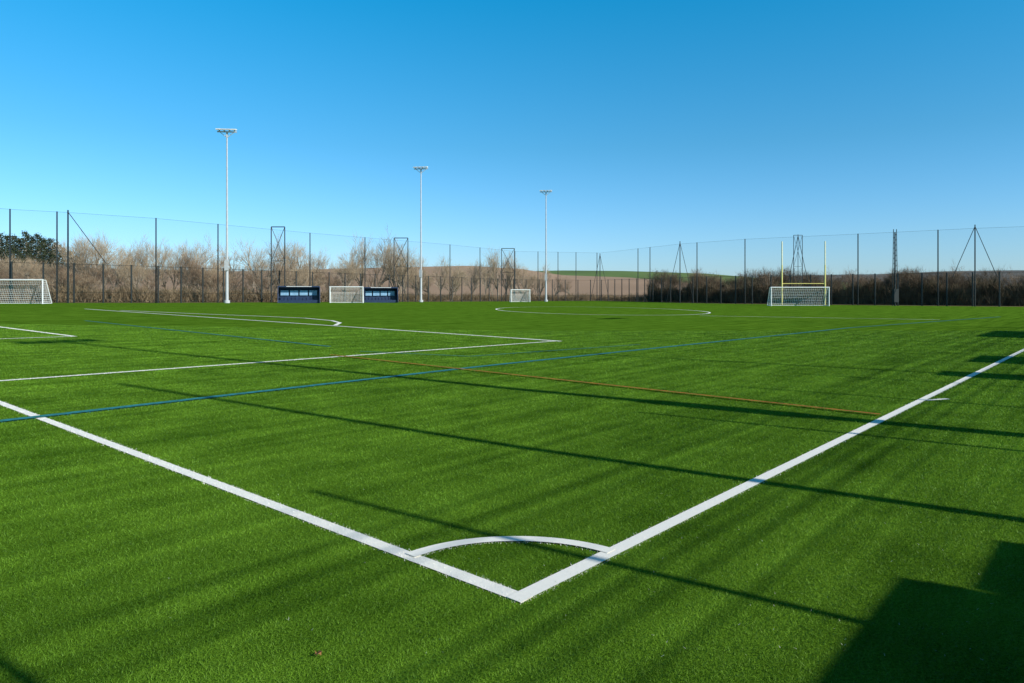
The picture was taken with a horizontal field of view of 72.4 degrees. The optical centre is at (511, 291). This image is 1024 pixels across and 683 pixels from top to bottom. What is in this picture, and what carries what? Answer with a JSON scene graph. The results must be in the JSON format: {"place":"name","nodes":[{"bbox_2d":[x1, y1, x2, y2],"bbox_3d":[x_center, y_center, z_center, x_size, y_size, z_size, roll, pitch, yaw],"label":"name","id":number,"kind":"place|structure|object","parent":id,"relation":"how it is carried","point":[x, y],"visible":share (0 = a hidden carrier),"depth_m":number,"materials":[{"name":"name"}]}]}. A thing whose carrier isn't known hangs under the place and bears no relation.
{"place":"outdoors","nodes":[
{"label":"outdoors","id":0,"kind":"place"},
{"bbox_2d":[29,266,723,298],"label":"hill","id":1,"kind":"structure","parent":0,"point":[580,284],"depth_m":247.51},
{"bbox_2d":[0,295,1023,306],"bbox_3d":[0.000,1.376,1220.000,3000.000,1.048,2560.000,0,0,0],"label":"ground","id":2,"kind":"structure","parent":0,"point":[473,301],"depth_m":98.52,"materials":[{"name":"green plant"}]},
{"bbox_2d":[0,254,40,283],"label":"bare tree","id":3,"kind":"object","parent":2,"relation":"on","point":[3,266],"visible":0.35,"depth_m":86.79,"materials":[{"name":"brown plant"}]},
{"bbox_2d":[11,230,34,264],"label":"pine tree","id":4,"kind":"object","parent":2,"relation":"on","point":[28,237],"visible":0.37,"depth_m":115.78,"materials":[{"name":"green plant"}]},
{"bbox_2d":[0,252,48,286],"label":"bare tree","id":5,"kind":"object","parent":2,"relation":"on","point":[25,270],"visible":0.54,"depth_m":83.76,"materials":[{"name":"brown plant"}]},
{"bbox_2d":[1,257,60,286],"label":"bare tree","id":6,"kind":"object","parent":2,"relation":"on","point":[34,267],"visible":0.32,"depth_m":88.47,"materials":[{"name":"brown plant"}]},
{"bbox_2d":[21,275,54,301],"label":"bare tree","id":7,"kind":"object","parent":2,"relation":"on","point":[37,286],"visible":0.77,"depth_m":81.64,"materials":[{"name":"brown plant"}]},
{"bbox_2d":[30,246,48,269],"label":"pine tree","id":8,"kind":"object","parent":2,"relation":"on","point":[40,253],"visible":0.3,"depth_m":111.92,"materials":[{"name":"green plant"}]},
{"bbox_2d":[20,232,64,285],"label":"pine tree","id":9,"kind":"object","parent":2,"relation":"on","point":[37,242],"visible":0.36,"depth_m":117.78,"materials":[{"name":"green plant"}]},
{"bbox_2d":[19,263,66,290],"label":"bare tree","id":10,"kind":"object","parent":2,"relation":"on","point":[47,273],"visible":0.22,"depth_m":89.96,"materials":[{"name":"brown plant"}]},
{"bbox_2d":[45,250,61,287],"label":"pine tree","id":11,"kind":"object","parent":2,"relation":"on","point":[52,255],"visible":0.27,"depth_m":109.78,"materials":[{"name":"green plant"}]},
{"bbox_2d":[28,258,81,301],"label":"bare tree","id":12,"kind":"object","parent":2,"relation":"on","point":[64,270],"visible":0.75,"depth_m":83.93,"materials":[{"name":"brown plant"}]},
{"bbox_2d":[41,267,88,301],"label":"bare tree","id":13,"kind":"object","parent":2,"relation":"on","point":[65,284],"visible":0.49,"depth_m":85.15,"materials":[{"name":"brown plant"}]},
{"bbox_2d":[47,230,121,287],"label":"bare tree","id":14,"kind":"object","parent":2,"relation":"on","point":[82,260],"visible":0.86,"depth_m":87.50,"materials":[{"name":"brown plant"}]},
{"bbox_2d":[72,275,106,290],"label":"bare tree","id":15,"kind":"object","parent":2,"relation":"on","point":[96,285],"visible":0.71,"depth_m":86.38,"materials":[{"name":"brown plant"}]},
{"bbox_2d":[72,229,137,289],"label":"bare tree","id":16,"kind":"object","parent":2,"relation":"on","point":[99,243],"visible":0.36,"depth_m":92.19,"materials":[{"name":"brown plant"}]},
{"bbox_2d":[81,263,130,301],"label":"bare tree","id":17,"kind":"object","parent":2,"relation":"on","point":[100,277],"visible":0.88,"depth_m":87.05,"materials":[{"name":"brown plant"}]},
{"bbox_2d":[100,246,139,291],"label":"bare tree","id":18,"kind":"object","parent":2,"relation":"on","point":[121,259],"visible":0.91,"depth_m":87.90,"materials":[{"name":"brown plant"}]},
{"bbox_2d":[104,244,149,299],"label":"bare tree","id":19,"kind":"object","parent":2,"relation":"on","point":[130,252],"visible":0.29,"depth_m":92.97,"materials":[{"name":"brown plant"}]},
{"bbox_2d":[110,258,151,292],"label":"bare tree","id":20,"kind":"object","parent":2,"relation":"on","point":[127,281],"visible":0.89,"depth_m":88.88,"materials":[{"name":"brown plant"}]},
{"bbox_2d":[115,235,179,287],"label":"bare tree","id":21,"kind":"object","parent":2,"relation":"on","point":[150,253],"visible":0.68,"depth_m":92.98,"materials":[{"name":"brown plant"}]},
{"bbox_2d":[135,268,163,291],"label":"bare tree","id":22,"kind":"object","parent":2,"relation":"on","point":[151,281],"visible":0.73,"depth_m":91.46,"materials":[{"name":"brown plant"}]},
{"bbox_2d":[133,239,191,300],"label":"bare tree","id":23,"kind":"object","parent":2,"relation":"on","point":[170,257],"visible":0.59,"depth_m":96.70,"materials":[{"name":"brown plant"}]},
{"bbox_2d":[0,281,331,301],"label":"hedgerow","id":24,"kind":"object","parent":2,"relation":"on","point":[173,295],"visible":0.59,"depth_m":88.15,"materials":[{"name":"plant"}]},
{"bbox_2d":[165,248,208,290],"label":"bare tree","id":25,"kind":"object","parent":2,"relation":"on","point":[186,264],"visible":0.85,"depth_m":95.94,"materials":[{"name":"brown plant"}]},
{"bbox_2d":[167,265,220,291],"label":"bare tree","id":26,"kind":"object","parent":2,"relation":"on","point":[199,280],"visible":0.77,"depth_m":95.40,"materials":[{"name":"brown plant"}]},
{"bbox_2d":[169,237,228,300],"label":"bare tree","id":27,"kind":"object","parent":2,"relation":"on","point":[197,254],"visible":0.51,"depth_m":101.19,"materials":[{"name":"brown plant"}]},
{"bbox_2d":[184,264,237,293],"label":"bare tree","id":28,"kind":"object","parent":2,"relation":"on","point":[209,277],"visible":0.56,"depth_m":97.25,"materials":[{"name":"brown plant"}]},
{"bbox_2d":[204,272,233,301],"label":"bare tree","id":29,"kind":"object","parent":2,"relation":"on","point":[220,284],"visible":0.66,"depth_m":97.09,"materials":[{"name":"brown plant"}]},
{"bbox_2d":[215,269,241,291],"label":"bare tree","id":30,"kind":"object","parent":2,"relation":"on","point":[235,281],"visible":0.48,"depth_m":102.62,"materials":[{"name":"brown plant"}]},
{"bbox_2d":[207,243,257,292],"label":"bare tree","id":31,"kind":"object","parent":2,"relation":"on","point":[233,263],"visible":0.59,"depth_m":106.97,"materials":[{"name":"brown plant"}]},
{"bbox_2d":[230,268,268,301],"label":"bare tree","id":32,"kind":"object","parent":2,"relation":"on","point":[250,281],"visible":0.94,"depth_m":100.27,"materials":[{"name":"brown plant"}]},
{"bbox_2d":[230,236,277,289],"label":"bare tree","id":33,"kind":"object","parent":2,"relation":"on","point":[254,264],"visible":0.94,"depth_m":104.26,"materials":[{"name":"brown plant"}]},
{"bbox_2d":[259,273,290,301],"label":"bare tree","id":34,"kind":"object","parent":2,"relation":"on","point":[275,284],"visible":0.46,"depth_m":106.19,"materials":[{"name":"brown plant"}]},
{"bbox_2d":[260,235,296,301],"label":"bare tree","id":35,"kind":"object","parent":2,"relation":"on","point":[276,271],"visible":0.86,"depth_m":104.86,"materials":[{"name":"brown plant"}]},
{"bbox_2d":[254,233,322,285],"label":"bare tree","id":36,"kind":"object","parent":2,"relation":"on","point":[298,253],"visible":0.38,"depth_m":115.61,"materials":[{"name":"brown plant"}]},
{"bbox_2d":[274,239,317,285],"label":"bare tree","id":37,"kind":"object","parent":2,"relation":"on","point":[299,258],"visible":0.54,"depth_m":113.52,"materials":[{"name":"brown plant"}]},
{"bbox_2d":[286,261,319,285],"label":"bare tree","id":38,"kind":"object","parent":2,"relation":"on","point":[303,266],"visible":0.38,"depth_m":113.78,"materials":[{"name":"brown plant"}]},
{"bbox_2d":[281,263,331,286],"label":"bare tree","id":39,"kind":"object","parent":2,"relation":"on","point":[304,281],"visible":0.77,"depth_m":108.19,"materials":[{"name":"brown plant"}]},
{"bbox_2d":[302,246,333,285],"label":"bare tree","id":40,"kind":"object","parent":2,"relation":"on","point":[321,266],"visible":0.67,"depth_m":117.23,"materials":[{"name":"brown plant"}]},
{"bbox_2d":[313,270,339,293],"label":"bare tree","id":41,"kind":"object","parent":2,"relation":"on","point":[333,281],"visible":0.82,"depth_m":114.00,"materials":[{"name":"brown plant"}]},
{"bbox_2d":[326,258,367,300],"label":"bare tree","id":42,"kind":"object","parent":2,"relation":"on","point":[349,277],"visible":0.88,"depth_m":115.72,"materials":[{"name":"brown plant"}]},
{"bbox_2d":[332,246,362,285],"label":"bare tree","id":43,"kind":"object","parent":2,"relation":"on","point":[357,261],"visible":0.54,"depth_m":120.90,"materials":[{"name":"brown plant"}]},
{"bbox_2d":[335,233,377,291],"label":"bare tree","id":44,"kind":"object","parent":2,"relation":"on","point":[363,262],"visible":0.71,"depth_m":122.85,"materials":[{"name":"brown plant"}]},
{"bbox_2d":[362,264,385,286],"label":"bare tree","id":45,"kind":"object","parent":2,"relation":"on","point":[373,279],"visible":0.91,"depth_m":121.76,"materials":[{"name":"brown plant"}]},
{"bbox_2d":[368,226,416,286],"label":"bare tree","id":46,"kind":"object","parent":2,"relation":"on","point":[384,279],"visible":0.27,"depth_m":129.53,"materials":[{"name":"brown plant"}]},
{"bbox_2d":[368,240,418,287],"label":"bare tree","id":47,"kind":"object","parent":2,"relation":"on","point":[390,268],"visible":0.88,"depth_m":123.04,"materials":[{"name":"brown plant"}]},
{"bbox_2d":[392,260,414,300],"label":"bare tree","id":48,"kind":"object","parent":2,"relation":"on","point":[399,283],"visible":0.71,"depth_m":123.41,"materials":[{"name":"brown plant"}]},
{"bbox_2d":[396,250,430,292],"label":"bare tree","id":49,"kind":"object","parent":2,"relation":"on","point":[424,275],"visible":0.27,"depth_m":134.68,"materials":[{"name":"brown plant"}]},
{"bbox_2d":[405,269,433,294],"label":"bare tree","id":50,"kind":"object","parent":2,"relation":"on","point":[413,283],"visible":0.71,"depth_m":124.76,"materials":[{"name":"brown plant"}]},
{"bbox_2d":[413,166,427,301],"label":"floodlight mast","id":51,"kind":"object","parent":2,"relation":"on","point":[420,269],"visible":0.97,"depth_m":117.49,"materials":[{"name":"metal"}]},
{"bbox_2d":[427,257,454,290],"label":"bare tree","id":52,"kind":"object","parent":2,"relation":"on","point":[442,276],"visible":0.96,"depth_m":129.66,"materials":[{"name":"brown plant"}]},
{"bbox_2d":[436,266,470,300],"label":"bare tree","id":53,"kind":"object","parent":2,"relation":"on","point":[458,281],"visible":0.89,"depth_m":130.09,"materials":[{"name":"brown plant"}]},
{"bbox_2d":[463,259,486,294],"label":"bare tree","id":54,"kind":"object","parent":2,"relation":"on","point":[475,282],"visible":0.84,"depth_m":144.26,"materials":[{"name":"brown plant"}]},
{"bbox_2d":[475,253,498,296],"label":"bare tree","id":55,"kind":"object","parent":2,"relation":"on","point":[489,271],"visible":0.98,"depth_m":141.66,"materials":[{"name":"brown plant"}]},
{"bbox_2d":[330,289,659,301],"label":"hedgerow","id":56,"kind":"object","parent":2,"relation":"on","point":[445,297],"visible":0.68,"depth_m":140.28,"materials":[{"name":"plant"}]},
{"bbox_2d":[478,245,511,300],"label":"bare tree","id":57,"kind":"object","parent":2,"relation":"on","point":[495,258],"visible":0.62,"depth_m":149.71,"materials":[{"name":"brown plant"}]},
{"bbox_2d":[0,208,999,305],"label":"ball stop fence","id":58,"kind":"object","parent":2,"relation":"on","point":[387,239],"visible":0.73,"depth_m":91.73,"materials":[{"name":"black metal"}]},
{"bbox_2d":[0,262,1008,306],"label":"perimeter fence","id":59,"kind":"object","parent":2,"relation":"on","point":[243,293],"visible":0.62,"depth_m":100.84,"materials":[{"name":"black metal"}]},
{"bbox_2d":[0,301,1023,682],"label":"sports pitch","id":60,"kind":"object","parent":2,"relation":"on","point":[574,317],"visible":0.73,"depth_m":6.30,"materials":[{"name":"plant"}]},
{"bbox_2d":[0,279,51,303],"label":"football goal","id":61,"kind":"object","parent":60,"relation":"on","point":[32,280],"visible":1,"depth_m":71.83,"materials":[{"name":"white paint"}]},
{"bbox_2d":[67,210,106,302],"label":"stayed net mast","id":62,"kind":"object","parent":60,"relation":"on","point":[68,213],"visible":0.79,"depth_m":78.27,"materials":[{"name":"black metal"}]},
{"bbox_2d":[92,321,324,345],"bbox_3d":[-14.581,1.679,30.491,22.926,0.251,0.211,0,0,41],"label":"blue line","id":63,"kind":"object","parent":60,"relation":"on","point":[225,335],"visible":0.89,"depth_m":27.54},
{"bbox_2d":[215,128,236,302],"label":"floodlight mast","id":64,"kind":"object","parent":60,"relation":"on","point":[226,268],"visible":0.95,"depth_m":89.22,"materials":[{"name":"metal"}]},
{"bbox_2d":[0,401,531,602],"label":"goal line","id":65,"kind":"object","parent":60,"relation":"on","point":[475,580],"visible":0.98,"depth_m":5.72,"materials":[{"name":"paint"}]},
{"bbox_2d":[0,341,550,380],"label":"penalty area line","id":66,"kind":"object","parent":60,"relation":"on","point":[244,363],"visible":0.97,"depth_m":17.22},
{"bbox_2d":[271,226,284,301],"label":"braced net mast","id":67,"kind":"object","parent":60,"relation":"on","point":[272,257],"visible":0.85,"depth_m":98.34,"materials":[{"name":"black metal"}]},
{"bbox_2d":[277,286,319,302],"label":"team dugout","id":68,"kind":"object","parent":60,"relation":"on","point":[298,294],"visible":0.97,"depth_m":96.24,"materials":[{"name":"blue metal"}]},
{"bbox_2d":[93,309,554,340],"bbox_3d":[-16.735,1.643,42.552,48.974,0.478,0.505,0,0,40],"label":"penalty area line","id":69,"kind":"object","parent":60,"relation":"on","point":[361,327],"visible":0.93,"depth_m":33.83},
{"bbox_2d":[329,286,363,302],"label":"football goal","id":70,"kind":"object","parent":60,"relation":"on","point":[348,292],"visible":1,"depth_m":100.73,"materials":[{"name":"white paint"}]},
{"bbox_2d":[363,287,397,302],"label":"team dugout","id":71,"kind":"object","parent":60,"relation":"on","point":[380,294],"visible":0.97,"depth_m":107.73,"materials":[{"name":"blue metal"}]},
{"bbox_2d":[394,238,407,301],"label":"braced net mast","id":72,"kind":"object","parent":60,"relation":"on","point":[405,272],"visible":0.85,"depth_m":116.13,"materials":[{"name":"black metal"}]},
{"bbox_2d":[0,317,991,422],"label":"blue line","id":73,"kind":"object","parent":60,"relation":"on","point":[104,409],"visible":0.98,"depth_m":13.55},
{"bbox_2d":[365,344,637,356],"bbox_3d":[0.386,1.838,21.947,9.867,0.088,2.385,0,0,-22],"label":"blue line","id":74,"kind":"object","parent":60,"relation":"on","point":[497,354],"visible":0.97,"depth_m":21.08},
{"bbox_2d":[501,248,514,300],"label":"braced net mast","id":75,"kind":"object","parent":60,"relation":"on","point":[503,268],"visible":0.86,"depth_m":140.33,"materials":[{"name":"black metal"}]},
{"bbox_2d":[407,536,613,556],"bbox_3d":[-0.013,1.868,5.172,1.512,0.029,0.432,0,0,-4],"label":"corner arc","id":76,"kind":"object","parent":60,"relation":"on","point":[433,548],"visible":1,"depth_m":5.21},
{"bbox_2d":[0,324,1023,682],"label":"turf fibres","id":77,"kind":"object","parent":60,"relation":"on","point":[506,416],"visible":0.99,"depth_m":6.99,"materials":[{"name":"plastic"}]},
{"bbox_2d":[509,289,529,301],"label":"football goal","id":78,"kind":"object","parent":60,"relation":"on","point":[519,299],"visible":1,"depth_m":132.66,"materials":[{"name":"white paint"}]},
{"bbox_2d":[329,354,879,415],"bbox_3d":[0.266,1.832,15.378,14.275,0.100,0.345,0,0,41],"label":"red line","id":79,"kind":"object","parent":60,"relation":"on","point":[632,387],"visible":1,"depth_m":13.42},
{"bbox_2d":[507,349,1023,601],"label":"touchline","id":80,"kind":"object","parent":60,"relation":"on","point":[544,584],"visible":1,"depth_m":5.96,"materials":[{"name":"paint"}]},
{"bbox_2d":[793,235,802,304],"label":"braced net mast","id":81,"kind":"object","parent":60,"relation":"on","point":[798,266],"visible":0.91,"depth_m":104.98,"materials":[{"name":"black metal"}]},
{"bbox_2d":[767,287,829,305],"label":"football goal","id":82,"kind":"object","parent":60,"relation":"on","point":[771,295],"visible":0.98,"depth_m":95.16,"materials":[{"name":"white paint"}]},
{"bbox_2d":[781,241,825,304],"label":"rugby posts","id":83,"kind":"object","parent":60,"relation":"on","point":[782,283],"visible":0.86,"depth_m":96.98,"materials":[{"name":"metal"}]},
{"bbox_2d":[953,225,997,306],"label":"stayed net mast","id":84,"kind":"object","parent":60,"relation":"on","point":[974,229],"visible":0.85,"depth_m":90.59,"materials":[{"name":"black metal"}]},
{"bbox_2d":[502,247,524,288],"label":"bare tree","id":85,"kind":"object","parent":2,"relation":"on","point":[510,277],"visible":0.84,"depth_m":151.29,"materials":[{"name":"brown plant"}]},
{"bbox_2d":[500,263,534,295],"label":"bare tree","id":86,"kind":"object","parent":2,"relation":"on","point":[522,279],"visible":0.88,"depth_m":151.01,"materials":[{"name":"brown plant"}]},
{"bbox_2d":[518,270,547,295],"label":"bare tree","id":87,"kind":"object","parent":2,"relation":"on","point":[534,284],"visible":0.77,"depth_m":153.65,"materials":[{"name":"brown plant"}]},
{"bbox_2d":[535,265,553,300],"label":"bare tree","id":88,"kind":"object","parent":2,"relation":"on","point":[543,278],"visible":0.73,"depth_m":155.79,"materials":[{"name":"brown plant"}]},
{"bbox_2d":[540,190,551,301],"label":"floodlight mast","id":89,"kind":"object","parent":2,"relation":"on","point":[545,194],"visible":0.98,"depth_m":138.44,"materials":[{"name":"metal"}]},
{"bbox_2d":[644,270,678,289],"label":"bare tree","id":90,"kind":"object","parent":2,"relation":"on","point":[655,280],"visible":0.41,"depth_m":136.90,"materials":[{"name":"brown plant"}]},
{"bbox_2d":[652,270,686,288],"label":"bare tree","id":91,"kind":"object","parent":2,"relation":"on","point":[674,276],"visible":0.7,"depth_m":134.03,"materials":[{"name":"brown plant"}]},
{"bbox_2d":[676,269,711,293],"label":"bare tree","id":92,"kind":"object","parent":2,"relation":"on","point":[695,279],"visible":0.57,"depth_m":125.54,"materials":[{"name":"brown plant"}]},
{"bbox_2d":[683,271,714,293],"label":"bare tree","id":93,"kind":"object","parent":2,"relation":"on","point":[697,281],"visible":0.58,"depth_m":124.75,"materials":[{"name":"brown plant"}]},
{"bbox_2d":[729,267,775,292],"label":"bare tree","id":94,"kind":"object","parent":2,"relation":"on","point":[740,279],"visible":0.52,"depth_m":121.92,"materials":[{"name":"brown plant"}]},
{"bbox_2d":[748,268,780,285],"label":"bare tree","id":95,"kind":"object","parent":2,"relation":"on","point":[757,277],"visible":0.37,"depth_m":118.66,"materials":[{"name":"brown plant"}]},
{"bbox_2d":[768,265,801,288],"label":"bare tree","id":96,"kind":"object","parent":2,"relation":"on","point":[779,271],"visible":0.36,"depth_m":118.53,"materials":[{"name":"brown plant"}]},
{"bbox_2d":[778,268,820,303],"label":"bare tree","id":97,"kind":"object","parent":2,"relation":"on","point":[804,280],"visible":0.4,"depth_m":115.02,"materials":[{"name":"brown plant"}]},
{"bbox_2d":[643,273,1023,305],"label":"hedgerow","id":98,"kind":"object","parent":2,"relation":"on","point":[987,294],"visible":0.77,"depth_m":105.27,"materials":[{"name":"plant"}]},
{"bbox_2d":[822,265,869,287],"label":"bare tree","id":99,"kind":"object","parent":2,"relation":"on","point":[847,277],"visible":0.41,"depth_m":113.15,"materials":[{"name":"brown plant"}]},
{"bbox_2d":[892,229,898,305],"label":"steel mast","id":100,"kind":"object","parent":2,"relation":"on","point":[895,295],"visible":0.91,"depth_m":94.98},
{"bbox_2d":[881,266,920,289],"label":"bare tree","id":101,"kind":"object","parent":2,"relation":"on","point":[910,281],"visible":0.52,"depth_m":103.13,"materials":[{"name":"brown plant"}]},
{"bbox_2d":[879,265,925,288],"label":"bare tree","id":102,"kind":"object","parent":2,"relation":"on","point":[901,278],"visible":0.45,"depth_m":103.34,"materials":[{"name":"brown plant"}]},
{"bbox_2d":[928,269,967,286],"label":"bare tree","id":103,"kind":"object","parent":2,"relation":"on","point":[951,279],"visible":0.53,"depth_m":100.06,"materials":[{"name":"brown plant"}]},
{"bbox_2d":[959,265,1016,286],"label":"bare tree","id":104,"kind":"object","parent":2,"relation":"on","point":[985,274],"visible":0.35,"depth_m":99.84,"materials":[{"name":"brown plant"}]},
{"bbox_2d":[0,0,1023,276],"label":"sky","id":105,"kind":"structure","parent":0,"point":[651,124],"materials":[{"name":"blue"}]},
{"bbox_2d":[538,270,884,291],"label":"hill","id":106,"kind":"structure","parent":0,"point":[635,274],"depth_m":579.94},
{"bbox_2d":[776,270,1023,289],"bbox_3d":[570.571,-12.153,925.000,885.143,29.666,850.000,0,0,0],"label":"hill","id":107,"kind":"structure","parent":0,"point":[1009,277],"depth_m":735.40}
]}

